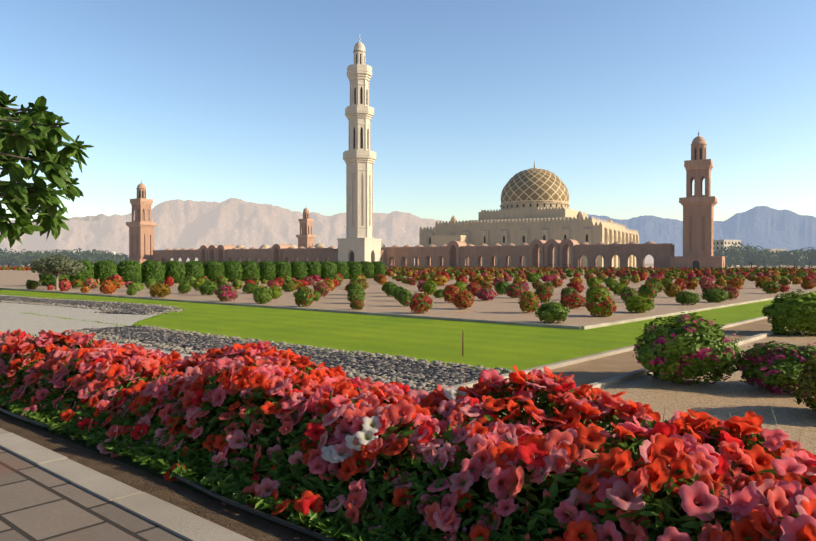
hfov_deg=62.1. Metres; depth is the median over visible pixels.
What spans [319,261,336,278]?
hedge drum
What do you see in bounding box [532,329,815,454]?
gravel field
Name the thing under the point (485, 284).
shrub
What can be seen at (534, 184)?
mosque dome
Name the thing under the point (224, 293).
shrub
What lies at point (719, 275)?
shrub
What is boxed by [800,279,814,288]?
shrub
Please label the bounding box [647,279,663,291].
shrub
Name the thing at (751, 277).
shrub
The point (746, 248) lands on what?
tree
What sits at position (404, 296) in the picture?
shrub
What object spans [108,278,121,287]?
shrub
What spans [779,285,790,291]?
shrub
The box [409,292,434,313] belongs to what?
shrub
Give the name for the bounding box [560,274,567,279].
shrub
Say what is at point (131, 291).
shrub
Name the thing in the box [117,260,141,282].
hedge drum
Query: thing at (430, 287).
shrub
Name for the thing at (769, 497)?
petunia
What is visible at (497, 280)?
shrub
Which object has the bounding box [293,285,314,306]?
shrub
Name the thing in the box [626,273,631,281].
shrub
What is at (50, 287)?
shrub
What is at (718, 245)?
building
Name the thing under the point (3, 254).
tree
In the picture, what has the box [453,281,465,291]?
shrub
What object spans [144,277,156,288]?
shrub
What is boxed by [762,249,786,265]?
building
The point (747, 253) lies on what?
tree
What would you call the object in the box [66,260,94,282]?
hedge drum
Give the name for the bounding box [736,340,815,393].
shrub
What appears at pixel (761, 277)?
shrub
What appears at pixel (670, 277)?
shrub
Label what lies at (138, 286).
shrub
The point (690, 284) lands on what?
shrub
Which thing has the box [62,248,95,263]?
tree
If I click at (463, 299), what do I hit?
shrub
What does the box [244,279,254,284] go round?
shrub
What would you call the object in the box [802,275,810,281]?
shrub
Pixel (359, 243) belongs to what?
minaret
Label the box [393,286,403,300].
shrub
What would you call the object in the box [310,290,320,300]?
shrub
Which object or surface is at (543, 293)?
shrub
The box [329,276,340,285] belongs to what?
shrub
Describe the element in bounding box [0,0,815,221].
sky
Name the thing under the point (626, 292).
shrub
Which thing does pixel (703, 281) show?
shrub
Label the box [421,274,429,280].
shrub
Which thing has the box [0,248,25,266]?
tree
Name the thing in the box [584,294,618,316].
shrub
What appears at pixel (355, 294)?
shrub
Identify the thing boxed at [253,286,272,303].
shrub
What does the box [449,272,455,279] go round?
shrub
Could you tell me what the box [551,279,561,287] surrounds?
shrub
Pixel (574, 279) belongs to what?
shrub
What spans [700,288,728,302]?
shrub
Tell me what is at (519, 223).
mosque prayer hall
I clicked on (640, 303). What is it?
shrub
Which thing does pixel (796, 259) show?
tree
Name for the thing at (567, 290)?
shrub
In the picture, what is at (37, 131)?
frangipani tree
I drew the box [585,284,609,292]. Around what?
shrub
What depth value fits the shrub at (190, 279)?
56.26 m
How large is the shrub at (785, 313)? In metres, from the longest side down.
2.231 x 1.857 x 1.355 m
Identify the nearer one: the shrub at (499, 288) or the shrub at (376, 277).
the shrub at (499, 288)
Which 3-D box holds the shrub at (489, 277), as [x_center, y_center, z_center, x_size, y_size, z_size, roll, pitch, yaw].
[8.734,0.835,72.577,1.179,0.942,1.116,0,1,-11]
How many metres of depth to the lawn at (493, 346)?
20.09 m
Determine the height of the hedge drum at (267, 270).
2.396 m
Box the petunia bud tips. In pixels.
[1,330,803,540]
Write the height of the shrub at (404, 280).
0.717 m
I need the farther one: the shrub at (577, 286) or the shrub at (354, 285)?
the shrub at (577, 286)
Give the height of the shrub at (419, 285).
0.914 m
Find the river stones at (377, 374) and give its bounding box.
[77,325,505,387]
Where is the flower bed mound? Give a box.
[0,362,724,540]
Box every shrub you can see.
[26,280,39,288]
[46,284,53,289]
[58,278,70,290]
[70,278,83,287]
[80,285,89,292]
[82,277,99,288]
[99,280,116,293]
[106,275,125,286]
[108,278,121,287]
[126,287,136,295]
[127,281,144,290]
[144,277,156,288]
[149,282,170,297]
[164,276,173,286]
[178,281,191,293]
[184,275,196,286]
[192,278,207,289]
[199,279,217,294]
[214,284,237,301]
[215,276,227,285]
[218,282,231,288]
[231,279,243,289]
[242,283,259,293]
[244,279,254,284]
[251,276,259,283]
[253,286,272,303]
[266,280,278,286]
[269,285,281,298]
[275,277,283,285]
[281,279,297,291]
[282,274,291,280]
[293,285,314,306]
[294,280,302,288]
[299,279,308,286]
[303,276,313,285]
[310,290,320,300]
[312,275,321,280]
[313,281,329,296]
[322,278,333,290]
[323,278,339,287]
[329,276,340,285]
[344,281,364,292]
[347,289,365,301]
[348,282,364,293]
[350,276,359,281]
[350,300,364,309]
[356,278,368,288]
[374,274,381,281]
[377,278,386,284]
[381,282,397,292]
[385,284,396,296]
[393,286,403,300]
[395,275,403,280]
[398,289,411,305]
[401,277,408,283]
[405,271,411,276]
[407,278,416,284]
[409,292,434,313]
[417,280,425,291]
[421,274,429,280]
[421,280,437,294]
[432,274,448,285]
[433,289,442,297]
[442,284,459,302]
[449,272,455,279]
[451,290,473,308]
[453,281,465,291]
[455,275,468,283]
[466,282,481,295]
[468,275,476,282]
[475,275,483,283]
[475,287,496,299]
[479,280,493,287]
[484,274,493,281]
[493,277,503,285]
[494,282,509,294]
[504,275,511,281]
[505,283,525,297]
[512,277,525,283]
[518,281,529,291]
[518,290,539,312]
[526,274,539,281]
[531,280,541,288]
[533,284,553,302]
[534,301,569,323]
[541,275,552,281]
[542,281,553,291]
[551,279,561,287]
[558,293,585,308]
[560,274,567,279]
[560,287,578,297]
[566,281,584,293]
[569,277,583,283]
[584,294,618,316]
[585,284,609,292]
[585,286,610,300]
[587,277,601,286]
[598,276,605,282]
[604,279,618,286]
[608,282,619,290]
[612,282,625,294]
[620,279,629,286]
[620,286,636,301]
[624,295,655,312]
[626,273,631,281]
[629,312,749,384]
[631,274,639,282]
[637,282,658,298]
[639,273,646,280]
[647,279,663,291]
[661,278,672,287]
[663,283,680,296]
[664,274,673,280]
[671,273,679,278]
[674,281,685,290]
[674,290,700,304]
[679,274,687,279]
[683,279,699,289]
[698,277,712,286]
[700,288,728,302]
[701,283,722,292]
[714,277,727,286]
[716,273,724,278]
[722,285,739,299]
[723,276,731,285]
[727,277,743,289]
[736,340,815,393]
[747,273,757,280]
[754,276,767,281]
[755,279,770,287]
[756,289,815,334]
[762,281,781,293]
[763,271,771,276]
[770,275,780,281]
[778,278,790,285]
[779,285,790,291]
[791,276,801,283]
[792,356,815,411]
[795,273,804,278]
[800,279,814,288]
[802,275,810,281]
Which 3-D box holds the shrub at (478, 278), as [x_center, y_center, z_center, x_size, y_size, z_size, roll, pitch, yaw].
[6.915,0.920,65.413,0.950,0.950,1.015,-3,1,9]
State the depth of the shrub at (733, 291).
37.80 m
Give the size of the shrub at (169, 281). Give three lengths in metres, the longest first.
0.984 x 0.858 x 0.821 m
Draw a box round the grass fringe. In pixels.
[0,293,505,371]
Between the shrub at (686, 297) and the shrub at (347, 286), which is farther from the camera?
the shrub at (347, 286)
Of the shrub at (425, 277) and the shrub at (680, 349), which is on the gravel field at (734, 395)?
the shrub at (680, 349)
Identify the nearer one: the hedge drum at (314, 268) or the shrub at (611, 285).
the shrub at (611, 285)
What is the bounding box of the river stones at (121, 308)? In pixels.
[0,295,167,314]
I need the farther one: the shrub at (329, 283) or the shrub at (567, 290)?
the shrub at (329, 283)
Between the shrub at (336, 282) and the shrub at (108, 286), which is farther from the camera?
the shrub at (336, 282)
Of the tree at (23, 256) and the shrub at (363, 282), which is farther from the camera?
the tree at (23, 256)
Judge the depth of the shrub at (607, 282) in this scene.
56.37 m
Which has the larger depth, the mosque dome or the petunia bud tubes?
the mosque dome
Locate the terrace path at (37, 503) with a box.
[0,413,315,540]
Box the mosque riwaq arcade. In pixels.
[153,239,673,268]
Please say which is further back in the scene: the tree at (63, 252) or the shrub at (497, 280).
the tree at (63, 252)
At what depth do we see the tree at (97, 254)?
259.24 m
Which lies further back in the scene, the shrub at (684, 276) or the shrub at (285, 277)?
the shrub at (684, 276)
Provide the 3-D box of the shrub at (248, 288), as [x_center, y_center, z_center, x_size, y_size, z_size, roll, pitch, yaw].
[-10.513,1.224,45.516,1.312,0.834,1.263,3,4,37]
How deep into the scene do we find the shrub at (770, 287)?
45.30 m
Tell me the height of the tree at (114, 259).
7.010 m
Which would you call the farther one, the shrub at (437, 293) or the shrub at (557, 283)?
the shrub at (557, 283)
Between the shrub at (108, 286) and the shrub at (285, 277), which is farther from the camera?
the shrub at (285, 277)
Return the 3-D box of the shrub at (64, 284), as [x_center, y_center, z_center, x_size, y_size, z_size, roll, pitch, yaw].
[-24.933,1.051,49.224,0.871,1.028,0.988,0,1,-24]
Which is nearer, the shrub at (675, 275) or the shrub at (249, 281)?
the shrub at (249, 281)
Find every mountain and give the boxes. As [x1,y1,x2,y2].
[0,198,653,263]
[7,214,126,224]
[587,206,815,255]
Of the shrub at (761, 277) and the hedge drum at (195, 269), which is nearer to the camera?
the shrub at (761, 277)
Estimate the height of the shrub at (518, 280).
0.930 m
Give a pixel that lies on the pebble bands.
(168, 349)
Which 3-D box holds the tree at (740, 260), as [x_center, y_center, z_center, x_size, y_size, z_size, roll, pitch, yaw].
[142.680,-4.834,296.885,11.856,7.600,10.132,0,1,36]
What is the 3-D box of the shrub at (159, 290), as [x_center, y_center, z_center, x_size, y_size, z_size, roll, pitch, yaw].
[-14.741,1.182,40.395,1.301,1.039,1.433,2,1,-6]
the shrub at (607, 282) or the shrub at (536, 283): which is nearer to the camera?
the shrub at (536, 283)
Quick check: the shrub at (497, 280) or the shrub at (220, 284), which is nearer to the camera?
the shrub at (220, 284)
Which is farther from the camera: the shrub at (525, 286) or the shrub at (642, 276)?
the shrub at (642, 276)
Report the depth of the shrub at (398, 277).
76.11 m
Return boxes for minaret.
[126,180,156,264]
[296,208,315,247]
[337,33,381,264]
[670,132,724,268]
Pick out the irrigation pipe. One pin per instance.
(272, 518)
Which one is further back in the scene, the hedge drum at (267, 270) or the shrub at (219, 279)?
the hedge drum at (267, 270)
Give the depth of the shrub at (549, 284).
41.76 m
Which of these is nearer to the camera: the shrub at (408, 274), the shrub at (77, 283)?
the shrub at (77, 283)
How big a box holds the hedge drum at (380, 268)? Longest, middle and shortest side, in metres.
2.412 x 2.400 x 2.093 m
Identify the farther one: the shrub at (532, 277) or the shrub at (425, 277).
the shrub at (532, 277)
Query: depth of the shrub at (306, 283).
57.06 m
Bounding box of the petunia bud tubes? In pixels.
[0,331,804,540]
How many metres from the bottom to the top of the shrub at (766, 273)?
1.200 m
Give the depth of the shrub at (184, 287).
45.03 m
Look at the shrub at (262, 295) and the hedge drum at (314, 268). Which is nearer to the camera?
the shrub at (262, 295)
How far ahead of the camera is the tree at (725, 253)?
293.64 m
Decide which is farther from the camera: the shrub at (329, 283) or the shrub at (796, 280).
the shrub at (796, 280)
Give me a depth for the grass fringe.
23.95 m
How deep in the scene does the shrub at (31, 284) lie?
53.12 m
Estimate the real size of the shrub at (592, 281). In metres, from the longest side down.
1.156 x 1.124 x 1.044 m
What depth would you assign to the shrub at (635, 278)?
68.73 m
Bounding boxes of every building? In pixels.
[713,240,740,265]
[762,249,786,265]
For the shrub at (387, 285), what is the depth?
45.85 m
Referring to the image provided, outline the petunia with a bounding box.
[0,329,815,540]
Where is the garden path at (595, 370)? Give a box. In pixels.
[530,318,772,398]
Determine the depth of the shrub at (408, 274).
97.31 m
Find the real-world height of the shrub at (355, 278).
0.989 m
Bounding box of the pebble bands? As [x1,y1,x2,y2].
[1,295,434,387]
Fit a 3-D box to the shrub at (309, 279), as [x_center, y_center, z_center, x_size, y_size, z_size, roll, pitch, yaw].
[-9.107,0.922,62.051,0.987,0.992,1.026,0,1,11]
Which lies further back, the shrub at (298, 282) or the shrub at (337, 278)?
the shrub at (337, 278)
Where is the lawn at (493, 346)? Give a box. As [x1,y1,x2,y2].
[0,289,815,372]
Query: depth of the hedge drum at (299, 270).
80.88 m
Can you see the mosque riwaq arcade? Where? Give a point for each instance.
(453, 254)
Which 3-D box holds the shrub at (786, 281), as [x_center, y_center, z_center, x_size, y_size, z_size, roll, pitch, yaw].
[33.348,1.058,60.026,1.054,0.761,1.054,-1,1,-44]
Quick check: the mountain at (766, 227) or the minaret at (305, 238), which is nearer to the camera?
the minaret at (305, 238)
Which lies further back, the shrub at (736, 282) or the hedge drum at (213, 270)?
the hedge drum at (213, 270)
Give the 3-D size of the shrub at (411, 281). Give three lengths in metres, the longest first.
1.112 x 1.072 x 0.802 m
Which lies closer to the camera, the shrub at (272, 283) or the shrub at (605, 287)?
the shrub at (605, 287)
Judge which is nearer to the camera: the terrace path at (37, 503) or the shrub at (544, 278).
the terrace path at (37, 503)
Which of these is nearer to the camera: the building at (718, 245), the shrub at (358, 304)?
the shrub at (358, 304)
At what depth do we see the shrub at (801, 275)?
79.28 m
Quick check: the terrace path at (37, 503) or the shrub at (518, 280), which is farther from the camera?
the shrub at (518, 280)
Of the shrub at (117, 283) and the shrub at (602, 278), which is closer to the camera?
the shrub at (117, 283)
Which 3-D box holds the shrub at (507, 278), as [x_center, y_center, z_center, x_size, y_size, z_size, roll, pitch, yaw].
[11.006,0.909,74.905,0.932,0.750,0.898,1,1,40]
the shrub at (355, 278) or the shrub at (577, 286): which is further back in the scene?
the shrub at (355, 278)
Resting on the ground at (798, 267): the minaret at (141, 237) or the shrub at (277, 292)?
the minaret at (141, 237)
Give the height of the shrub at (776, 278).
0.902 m
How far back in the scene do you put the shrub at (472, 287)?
41.29 m
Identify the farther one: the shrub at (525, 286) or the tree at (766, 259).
the tree at (766, 259)
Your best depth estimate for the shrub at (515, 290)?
39.33 m
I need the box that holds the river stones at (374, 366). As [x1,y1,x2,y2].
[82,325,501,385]
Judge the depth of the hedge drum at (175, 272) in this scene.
68.71 m
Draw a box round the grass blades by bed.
[461,330,800,440]
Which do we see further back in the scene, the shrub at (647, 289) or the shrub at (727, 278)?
the shrub at (727, 278)
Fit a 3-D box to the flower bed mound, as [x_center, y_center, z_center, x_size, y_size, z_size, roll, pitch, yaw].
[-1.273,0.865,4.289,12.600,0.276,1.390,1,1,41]
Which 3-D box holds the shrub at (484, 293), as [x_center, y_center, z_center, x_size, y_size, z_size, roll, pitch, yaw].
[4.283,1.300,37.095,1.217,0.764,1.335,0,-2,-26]
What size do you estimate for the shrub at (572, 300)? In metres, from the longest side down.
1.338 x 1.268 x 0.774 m
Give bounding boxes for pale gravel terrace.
[0,295,429,390]
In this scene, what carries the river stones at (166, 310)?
on the pebble bands
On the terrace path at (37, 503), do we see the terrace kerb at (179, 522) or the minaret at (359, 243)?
the terrace kerb at (179, 522)
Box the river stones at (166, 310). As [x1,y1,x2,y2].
[2,296,170,314]
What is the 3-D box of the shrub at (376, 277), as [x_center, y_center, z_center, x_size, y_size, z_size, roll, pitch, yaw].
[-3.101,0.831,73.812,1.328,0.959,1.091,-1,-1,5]
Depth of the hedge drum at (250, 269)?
75.52 m
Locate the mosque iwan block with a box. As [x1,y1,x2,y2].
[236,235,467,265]
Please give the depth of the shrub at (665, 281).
56.34 m
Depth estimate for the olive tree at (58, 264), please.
51.38 m
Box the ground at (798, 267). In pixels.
[0,265,815,389]
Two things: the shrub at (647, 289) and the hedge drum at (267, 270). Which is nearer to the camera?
the shrub at (647, 289)
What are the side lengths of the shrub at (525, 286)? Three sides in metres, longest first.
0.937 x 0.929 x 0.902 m
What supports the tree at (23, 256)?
on the ground at (798, 267)
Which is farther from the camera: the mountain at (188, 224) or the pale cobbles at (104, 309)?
the mountain at (188, 224)
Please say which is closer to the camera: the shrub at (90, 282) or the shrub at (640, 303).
the shrub at (640, 303)
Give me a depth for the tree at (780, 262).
323.87 m
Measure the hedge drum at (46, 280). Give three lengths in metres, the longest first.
2.558 x 2.412 x 2.097 m
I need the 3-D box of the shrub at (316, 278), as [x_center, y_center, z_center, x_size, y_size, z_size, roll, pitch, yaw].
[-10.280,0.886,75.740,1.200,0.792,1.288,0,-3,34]
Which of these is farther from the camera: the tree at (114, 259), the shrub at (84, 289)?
the tree at (114, 259)
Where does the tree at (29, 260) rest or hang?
on the ground at (798, 267)
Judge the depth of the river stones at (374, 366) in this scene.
13.80 m
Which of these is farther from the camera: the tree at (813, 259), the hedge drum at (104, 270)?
the tree at (813, 259)
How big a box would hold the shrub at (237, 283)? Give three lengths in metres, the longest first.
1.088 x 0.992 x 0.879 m
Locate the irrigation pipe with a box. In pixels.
[0,407,339,540]
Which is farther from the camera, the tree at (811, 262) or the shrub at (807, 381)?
the tree at (811, 262)
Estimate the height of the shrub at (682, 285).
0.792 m
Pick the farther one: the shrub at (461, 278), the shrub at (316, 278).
the shrub at (316, 278)
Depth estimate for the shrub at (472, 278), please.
69.54 m
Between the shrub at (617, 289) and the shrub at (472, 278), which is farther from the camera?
the shrub at (472, 278)
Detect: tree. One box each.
[0,90,93,248]
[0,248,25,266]
[0,250,11,265]
[9,249,35,266]
[22,250,54,263]
[30,254,85,289]
[49,249,74,257]
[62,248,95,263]
[83,249,111,262]
[95,251,122,263]
[115,253,130,264]
[713,247,743,267]
[720,242,765,266]
[725,252,748,267]
[740,249,761,267]
[748,251,779,266]
[772,250,789,266]
[780,250,809,267]
[798,250,815,267]
[807,251,815,265]
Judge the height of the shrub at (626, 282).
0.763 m
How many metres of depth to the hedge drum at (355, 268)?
87.75 m
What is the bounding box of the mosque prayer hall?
[419,202,638,267]
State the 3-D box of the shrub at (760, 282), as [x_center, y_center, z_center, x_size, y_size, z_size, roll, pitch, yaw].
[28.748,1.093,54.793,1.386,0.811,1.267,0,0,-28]
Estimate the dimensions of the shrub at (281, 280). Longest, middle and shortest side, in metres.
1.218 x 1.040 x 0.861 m
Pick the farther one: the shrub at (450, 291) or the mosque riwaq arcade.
the mosque riwaq arcade
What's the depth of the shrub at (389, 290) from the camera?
41.14 m
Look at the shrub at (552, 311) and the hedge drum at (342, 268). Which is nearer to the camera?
the shrub at (552, 311)
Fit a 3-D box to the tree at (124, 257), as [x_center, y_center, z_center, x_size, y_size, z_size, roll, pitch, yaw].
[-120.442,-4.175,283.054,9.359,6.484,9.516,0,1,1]
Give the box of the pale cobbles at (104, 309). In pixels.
[0,295,184,314]
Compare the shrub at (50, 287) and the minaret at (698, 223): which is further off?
the minaret at (698, 223)
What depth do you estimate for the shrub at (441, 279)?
60.03 m
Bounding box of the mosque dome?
[501,161,568,204]
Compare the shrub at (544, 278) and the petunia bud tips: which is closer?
the petunia bud tips
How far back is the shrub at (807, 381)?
8.99 m
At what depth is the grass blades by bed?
3.58 m
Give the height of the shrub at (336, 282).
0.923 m
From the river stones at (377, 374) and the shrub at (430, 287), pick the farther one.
the shrub at (430, 287)
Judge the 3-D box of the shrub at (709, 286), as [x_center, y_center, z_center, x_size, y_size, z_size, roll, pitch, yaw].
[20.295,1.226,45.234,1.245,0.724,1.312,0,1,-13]
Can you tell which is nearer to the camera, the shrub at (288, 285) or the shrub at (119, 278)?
the shrub at (288, 285)
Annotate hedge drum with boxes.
[39,262,69,285]
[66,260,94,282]
[93,260,117,284]
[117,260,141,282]
[140,260,165,283]
[164,260,185,282]
[183,260,204,280]
[203,261,224,281]
[221,261,242,281]
[239,261,259,280]
[259,261,275,280]
[275,261,290,278]
[290,261,307,279]
[305,261,320,276]
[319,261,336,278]
[335,261,348,278]
[346,261,361,278]
[360,261,373,278]
[370,261,385,277]
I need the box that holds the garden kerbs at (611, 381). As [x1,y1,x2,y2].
[0,288,813,413]
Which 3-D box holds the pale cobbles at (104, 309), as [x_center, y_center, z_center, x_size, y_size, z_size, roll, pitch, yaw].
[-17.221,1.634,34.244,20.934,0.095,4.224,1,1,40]
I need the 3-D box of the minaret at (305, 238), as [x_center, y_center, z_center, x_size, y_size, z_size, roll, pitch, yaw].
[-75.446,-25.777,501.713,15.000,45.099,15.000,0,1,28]
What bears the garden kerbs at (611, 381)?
on the ground at (798, 267)
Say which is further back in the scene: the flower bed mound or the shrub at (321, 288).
the shrub at (321, 288)
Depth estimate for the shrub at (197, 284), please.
49.40 m
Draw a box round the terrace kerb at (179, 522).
[0,428,253,540]
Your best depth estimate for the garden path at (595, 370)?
13.50 m
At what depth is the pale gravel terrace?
24.45 m
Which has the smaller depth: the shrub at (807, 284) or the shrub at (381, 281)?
the shrub at (807, 284)

